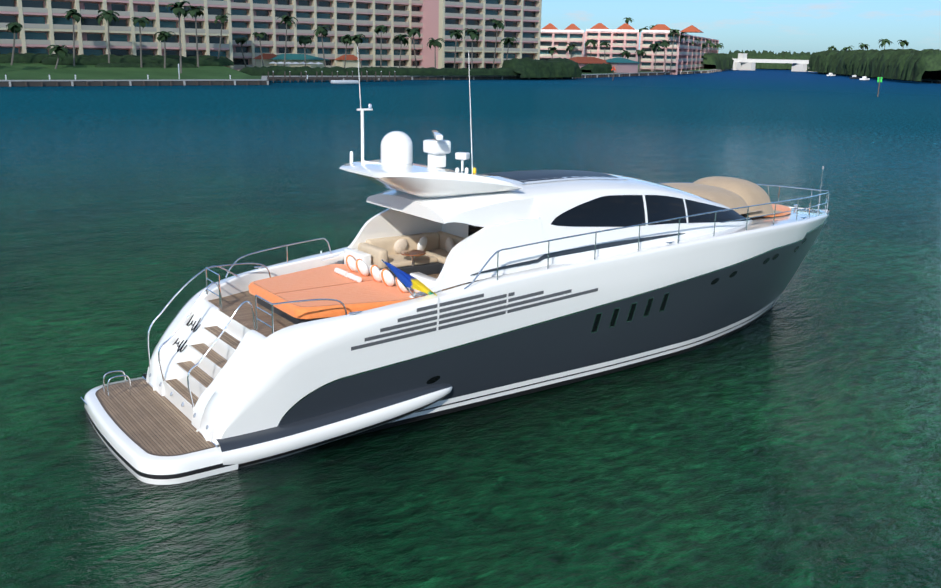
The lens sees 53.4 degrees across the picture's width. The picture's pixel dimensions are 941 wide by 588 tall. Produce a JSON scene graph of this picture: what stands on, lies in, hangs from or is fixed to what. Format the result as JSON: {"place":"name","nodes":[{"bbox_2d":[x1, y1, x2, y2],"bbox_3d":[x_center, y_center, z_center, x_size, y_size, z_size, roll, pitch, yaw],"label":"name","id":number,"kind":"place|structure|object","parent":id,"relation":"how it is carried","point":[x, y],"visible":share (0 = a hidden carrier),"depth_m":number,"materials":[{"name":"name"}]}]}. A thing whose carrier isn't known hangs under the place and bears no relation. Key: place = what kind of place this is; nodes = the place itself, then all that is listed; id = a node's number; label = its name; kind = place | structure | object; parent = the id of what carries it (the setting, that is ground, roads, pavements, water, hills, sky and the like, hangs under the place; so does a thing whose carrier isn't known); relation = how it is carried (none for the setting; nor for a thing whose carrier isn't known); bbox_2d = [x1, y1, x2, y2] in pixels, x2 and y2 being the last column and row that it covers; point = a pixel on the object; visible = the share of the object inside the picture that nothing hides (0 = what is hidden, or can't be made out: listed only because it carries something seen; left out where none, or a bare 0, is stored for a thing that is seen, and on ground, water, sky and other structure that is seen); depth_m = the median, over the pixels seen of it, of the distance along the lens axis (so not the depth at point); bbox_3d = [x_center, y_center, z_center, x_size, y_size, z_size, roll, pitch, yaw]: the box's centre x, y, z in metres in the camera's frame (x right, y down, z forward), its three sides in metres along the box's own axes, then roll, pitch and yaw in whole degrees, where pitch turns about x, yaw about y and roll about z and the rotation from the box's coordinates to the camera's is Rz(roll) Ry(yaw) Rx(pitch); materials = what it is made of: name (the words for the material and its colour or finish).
{"place":"outdoors","nodes":[
{"label":"outdoors","id":0,"kind":"place"},
{"bbox_2d":[0,56,940,587],"bbox_3d":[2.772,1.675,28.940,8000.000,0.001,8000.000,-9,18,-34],"label":"water surface","id":1,"kind":"object","parent":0,"point":[792,438],"depth_m":26.77,"materials":[{"name":"teal liquid"}]},
{"bbox_2d":[80,370,238,484],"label":"swim platform","id":2,"kind":"structure","parent":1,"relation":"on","point":[145,432],"depth_m":20.68,"materials":[{"name":"white"}]},
{"bbox_2d":[0,69,940,86],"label":"seawalls","id":3,"kind":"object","parent":1,"relation":"on","point":[263,80],"visible":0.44,"depth_m":218.89,"materials":[{"name":"grey concrete"}]},
{"bbox_2d":[148,207,829,442],"bbox_3d":[3.353,0.059,28.923,25.350,4.260,6.100,-9,18,-34],"label":"yacht hull","id":4,"kind":"object","parent":1,"relation":"on","point":[286,372],"visible":0.71,"depth_m":24.11,"materials":[{"name":"white plastic"}]},
{"bbox_2d":[146,265,273,441],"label":"transom stairs","id":5,"kind":"structure","parent":4,"relation":"on","point":[199,368],"depth_m":22.35,"materials":[{"name":"white plastic"}]},
{"bbox_2d":[248,224,505,323],"bbox_3d":[-2.206,-0.954,24.542,6.568,2.110,4.620,-9,18,-34],"label":"aft cockpit","id":6,"kind":"object","parent":4,"relation":"on","point":[363,277],"visible":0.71,"depth_m":24.09,"materials":[{"name":"orange fabric"}]},
{"bbox_2d":[321,208,544,297],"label":"wing walls","id":7,"kind":"structure","parent":4,"relation":"on","point":[467,257],"depth_m":23.91,"materials":[{"name":"white plastic"}]},
{"bbox_2d":[142,238,806,467],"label":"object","id":8,"kind":"object","parent":4,"relation":"on","point":[265,445],"visible":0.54,"depth_m":21.80,"materials":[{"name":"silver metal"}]},
{"bbox_2d":[206,166,829,314],"bbox_3d":[3.993,-2.118,28.796,23.463,2.465,5.882,-9,18,-34],"label":"guard railing","id":9,"kind":"object","parent":4,"relation":"on","point":[596,232],"visible":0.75,"depth_m":25.82,"materials":[{"name":"silver metal"}]},
{"bbox_2d":[366,169,752,275],"bbox_3d":[3.747,-2.759,28.438,13.580,2.112,5.040,-9,18,-34],"label":"superstructure","id":10,"kind":"object","parent":4,"relation":"on","point":[560,203],"visible":0.77,"depth_m":25.61,"materials":[{"name":"white plastic"}]},
{"bbox_2d":[340,47,521,197],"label":"radar arch","id":11,"kind":"structure","parent":10,"relation":"on","point":[395,167],"depth_m":23.84,"materials":[{"name":"white plastic"}]},
{"bbox_2d":[661,176,790,217],"bbox_3d":[8.597,-3.303,31.867,6.500,1.359,3.920,-9,18,-34],"label":"foredeck pad and covers","id":12,"kind":"object","parent":4,"relation":"on","point":[730,192],"visible":0.6,"depth_m":30.80,"materials":[{"name":"fabric"}]},
{"bbox_2d":[0,49,940,80],"bbox_3d":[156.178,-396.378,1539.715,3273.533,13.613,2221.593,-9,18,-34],"label":"shore land and hedges","id":13,"kind":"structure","parent":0,"point":[911,64],"depth_m":280.55,"materials":[{"name":"green plant"}]},
{"bbox_2d":[0,0,882,96],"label":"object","id":14,"kind":"structure","parent":13,"relation":"on","point":[45,24],"depth_m":299.55,"materials":[{"name":"pink paint"}]},
{"bbox_2d":[6,1,908,72],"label":"palm trees","id":15,"kind":"object","parent":13,"relation":"on","point":[108,16],"visible":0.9,"depth_m":264.61,"materials":[{"name":"green plant"}]},
{"bbox_2d":[541,0,940,53],"label":"sky","id":16,"kind":"structure","parent":0,"point":[797,26],"materials":[{"name":"blue"}]}
]}

